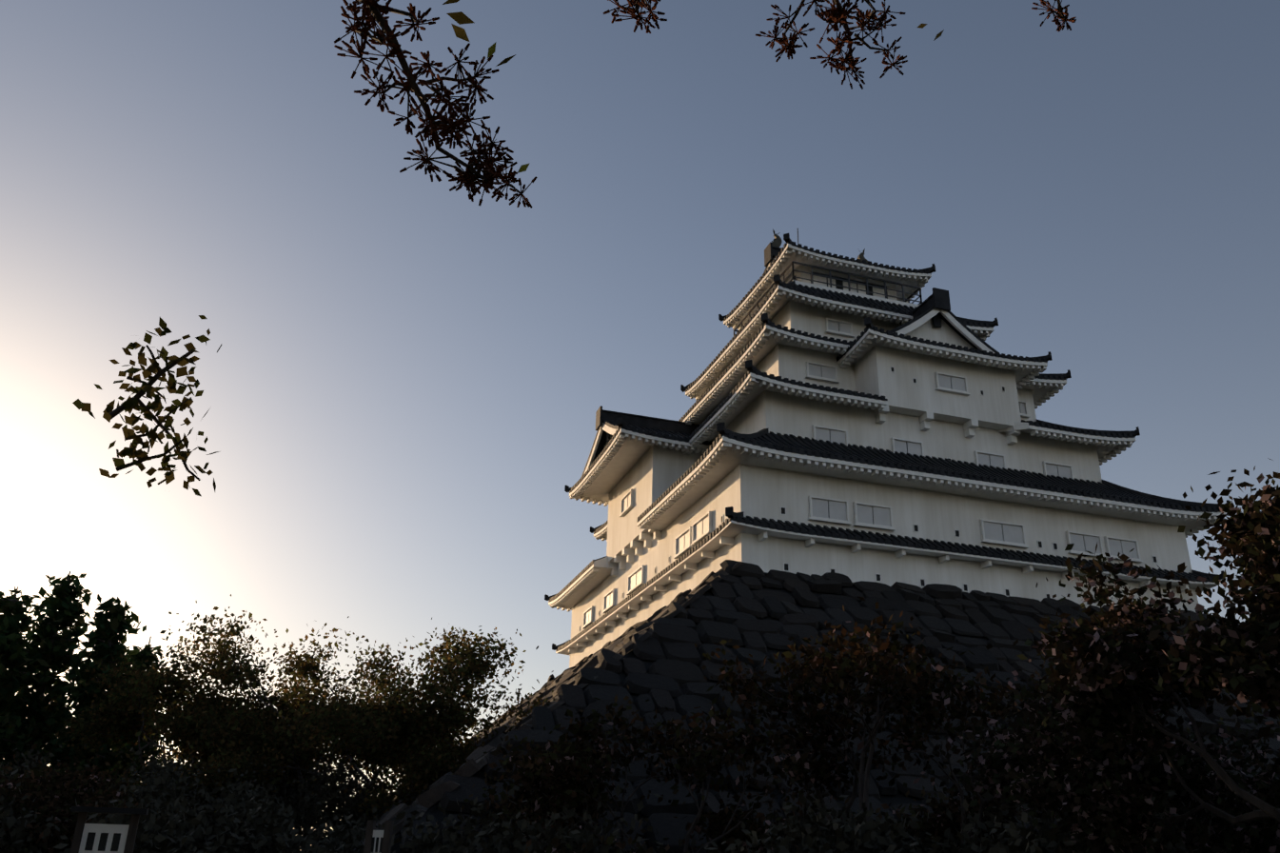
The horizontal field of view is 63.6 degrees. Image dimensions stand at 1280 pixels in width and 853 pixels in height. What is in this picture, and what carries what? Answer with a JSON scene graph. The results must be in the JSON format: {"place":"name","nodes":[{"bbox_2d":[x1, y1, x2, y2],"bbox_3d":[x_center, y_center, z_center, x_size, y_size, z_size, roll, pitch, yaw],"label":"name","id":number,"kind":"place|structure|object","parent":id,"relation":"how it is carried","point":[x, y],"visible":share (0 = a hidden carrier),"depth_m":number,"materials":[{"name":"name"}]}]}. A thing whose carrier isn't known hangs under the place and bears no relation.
{"place":"outdoors","nodes":[
{"label":"outdoors","id":0,"kind":"place"},
{"bbox_2d":[72,0,1076,495],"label":"twigs","id":1,"kind":"object","parent":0,"point":[476,166],"visible":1,"depth_m":1.94,"materials":[{"name":"green plant"}]},
{"bbox_2d":[0,0,1279,845],"label":"sky","id":2,"kind":"structure","parent":0,"point":[408,379],"materials":[{"name":"blue"}]},
{"label":"ground","id":3,"kind":"structure","parent":0,"visible":0},
{"bbox_2d":[0,625,16,775],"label":"tree","id":4,"kind":"object","parent":3,"relation":"on","point":[4,719],"visible":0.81,"depth_m":29.85,"materials":[{"name":"green plant"}]},
{"bbox_2d":[0,586,52,770],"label":"tree","id":5,"kind":"object","parent":3,"relation":"on","point":[13,659],"visible":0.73,"depth_m":33.37,"materials":[{"name":"green plant"}]},
{"bbox_2d":[2,571,92,776],"bbox_3d":[-20.793,10.143,34.776,5.692,10.963,5.362,8,-24,-16],"label":"tree","id":6,"kind":"object","parent":3,"relation":"on","point":[53,655],"visible":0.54,"depth_m":35.59,"materials":[{"name":"green plant"}]},
{"bbox_2d":[0,754,147,805],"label":"bush","id":7,"kind":"object","parent":3,"relation":"on","point":[56,765],"depth_m":30.21,"materials":[{"name":"green plant"}]},
{"bbox_2d":[19,593,147,790],"bbox_3d":[-17.350,9.979,32.321,4.380,9.497,4.469,8,-24,-16],"label":"tree","id":8,"kind":"object","parent":3,"relation":"on","point":[112,624],"visible":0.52,"depth_m":32.50,"materials":[{"name":"green plant"}]},
{"bbox_2d":[0,764,212,819],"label":"bush","id":9,"kind":"object","parent":3,"relation":"on","point":[129,798],"depth_m":20.98,"materials":[{"name":"green plant"}]},
{"bbox_2d":[69,806,148,852],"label":"sign","id":10,"kind":"object","parent":3,"relation":"on","point":[95,837],"visible":1,"depth_m":8.10,"materials":[{"name":"wood"}]},
{"bbox_2d":[0,739,221,824],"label":"bush","id":11,"kind":"object","parent":3,"relation":"on","point":[21,768],"visible":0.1,"depth_m":23.97,"materials":[{"name":"green plant"}]},
{"bbox_2d":[68,635,170,797],"bbox_3d":[-18.510,12.343,37.696,4.984,9.328,5.457,8,-24,-16],"label":"tree","id":12,"kind":"object","parent":3,"relation":"on","point":[141,657],"visible":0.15,"depth_m":38.45,"materials":[{"name":"green plant"}]},
{"bbox_2d":[0,768,339,852],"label":"bush","id":13,"kind":"object","parent":3,"relation":"on","point":[156,839],"visible":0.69,"depth_m":14.00,"materials":[{"name":"green plant"}]},
{"bbox_2d":[42,649,398,811],"bbox_3d":[-12.517,10.703,30.805,10.727,7.252,9.048,-16,-29,36],"label":"cherry","id":14,"kind":"object","parent":3,"relation":"on","point":[132,714],"visible":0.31,"depth_m":29.41,"materials":[{"name":"green plant"}]},
{"bbox_2d":[98,742,381,852],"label":"bush","id":15,"kind":"object","parent":3,"relation":"on","point":[155,766],"visible":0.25,"depth_m":21.83,"materials":[{"name":"green plant"}]},
{"bbox_2d":[63,787,433,852],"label":"bush","id":16,"kind":"object","parent":3,"relation":"on","point":[341,844],"visible":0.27,"depth_m":14.79,"materials":[{"name":"green plant"}]},
{"bbox_2d":[193,762,392,837],"bbox_3d":[-9.325,11.841,29.362,10.280,4.178,7.285,14,-26,-27],"label":"bush","id":17,"kind":"object","parent":3,"relation":"on","point":[288,793],"visible":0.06,"depth_m":27.95,"materials":[{"name":"green plant"}]},
{"bbox_2d":[82,593,538,845],"bbox_3d":[-9.244,9.633,27.672,11.078,8.874,12.980,8,-24,-16],"label":"cherry","id":18,"kind":"object","parent":3,"relation":"on","point":[349,721],"visible":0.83,"depth_m":26.09,"materials":[{"name":"green plant"}]},
{"bbox_2d":[301,757,390,834],"bbox_3d":[-13.943,14.326,37.382,9.680,5.723,10.808,-8,-25,20],"label":"bush","id":19,"kind":"object","parent":3,"relation":"on","point":[346,771],"visible":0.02,"depth_m":39.73,"materials":[{"name":"green plant"}]},
{"bbox_2d":[208,697,492,828],"bbox_3d":[-8.272,12.260,34.447,13.319,7.461,9.047,0,-23,2],"label":"cherry","id":20,"kind":"object","parent":3,"relation":"on","point":[452,742],"depth_m":34.90,"materials":[{"name":"green plant"}]},
{"bbox_2d":[274,749,428,836],"bbox_3d":[-5.999,10.379,25.666,6.566,4.128,9.191,8,-24,-16],"label":"bush","id":21,"kind":"object","parent":3,"relation":"on","point":[340,804],"visible":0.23,"depth_m":25.10,"materials":[{"name":"green plant"}]},
{"bbox_2d":[328,814,395,835],"bbox_3d":[-3.094,9.210,21.721,4.673,3.295,6.943,-13,-27,29],"label":"bush","id":22,"kind":"object","parent":3,"relation":"on","point":[357,832],"depth_m":20.77,"materials":[{"name":"green plant"}]},
{"bbox_2d":[363,820,393,852],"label":"sign","id":23,"kind":"object","parent":3,"relation":"on","point":[378,840],"visible":1,"depth_m":9.32,"materials":[{"name":"wood"}]},
{"bbox_2d":[271,788,557,852],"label":"bush","id":24,"kind":"object","parent":3,"relation":"on","point":[471,840],"visible":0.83,"depth_m":14.54,"materials":[{"name":"green plant"}]},
{"bbox_2d":[334,654,558,829],"bbox_3d":[-4.224,9.738,26.873,7.973,6.309,9.294,8,-24,-16],"label":"cherry","id":25,"kind":"object","parent":3,"relation":"on","point":[431,768],"visible":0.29,"depth_m":24.49,"materials":[{"name":"green plant"}]},
{"bbox_2d":[471,684,830,852],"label":"cherry","id":26,"kind":"object","parent":3,"relation":"on","point":[729,828],"visible":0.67,"depth_m":15.52,"materials":[{"name":"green plant"}]},
{"bbox_2d":[503,596,992,852],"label":"cherry","id":27,"kind":"object","parent":3,"relation":"on","point":[873,668],"visible":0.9,"depth_m":14.98,"materials":[{"name":"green plant"}]},
{"bbox_2d":[320,559,1279,852],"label":"stone base","id":28,"kind":"object","parent":3,"relation":"on","point":[656,659],"visible":0.48,"depth_m":27.50,"materials":[{"name":"stone"}]},
{"bbox_2d":[544,228,1229,667],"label":"castle","id":29,"kind":"structure","parent":28,"relation":"on","point":[860,417],"depth_m":41.93,"materials":[{"name":"paint"}]},
{"bbox_2d":[704,776,987,852],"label":"bush","id":30,"kind":"object","parent":3,"relation":"on","point":[851,836],"visible":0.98,"depth_m":12.07,"materials":[{"name":"green plant"}]},
{"bbox_2d":[825,649,1151,852],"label":"cherry","id":31,"kind":"object","parent":3,"relation":"on","point":[939,819],"visible":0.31,"depth_m":15.80,"materials":[{"name":"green plant"}]},
{"bbox_2d":[920,657,1279,852],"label":"cherry","id":32,"kind":"object","parent":3,"relation":"on","point":[1260,836],"visible":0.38,"depth_m":12.58,"materials":[{"name":"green plant"}]},
{"bbox_2d":[969,457,1279,852],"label":"cherry","id":33,"kind":"object","parent":3,"relation":"on","point":[1125,668],"visible":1,"depth_m":9.33,"materials":[{"name":"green plant"}]}
]}

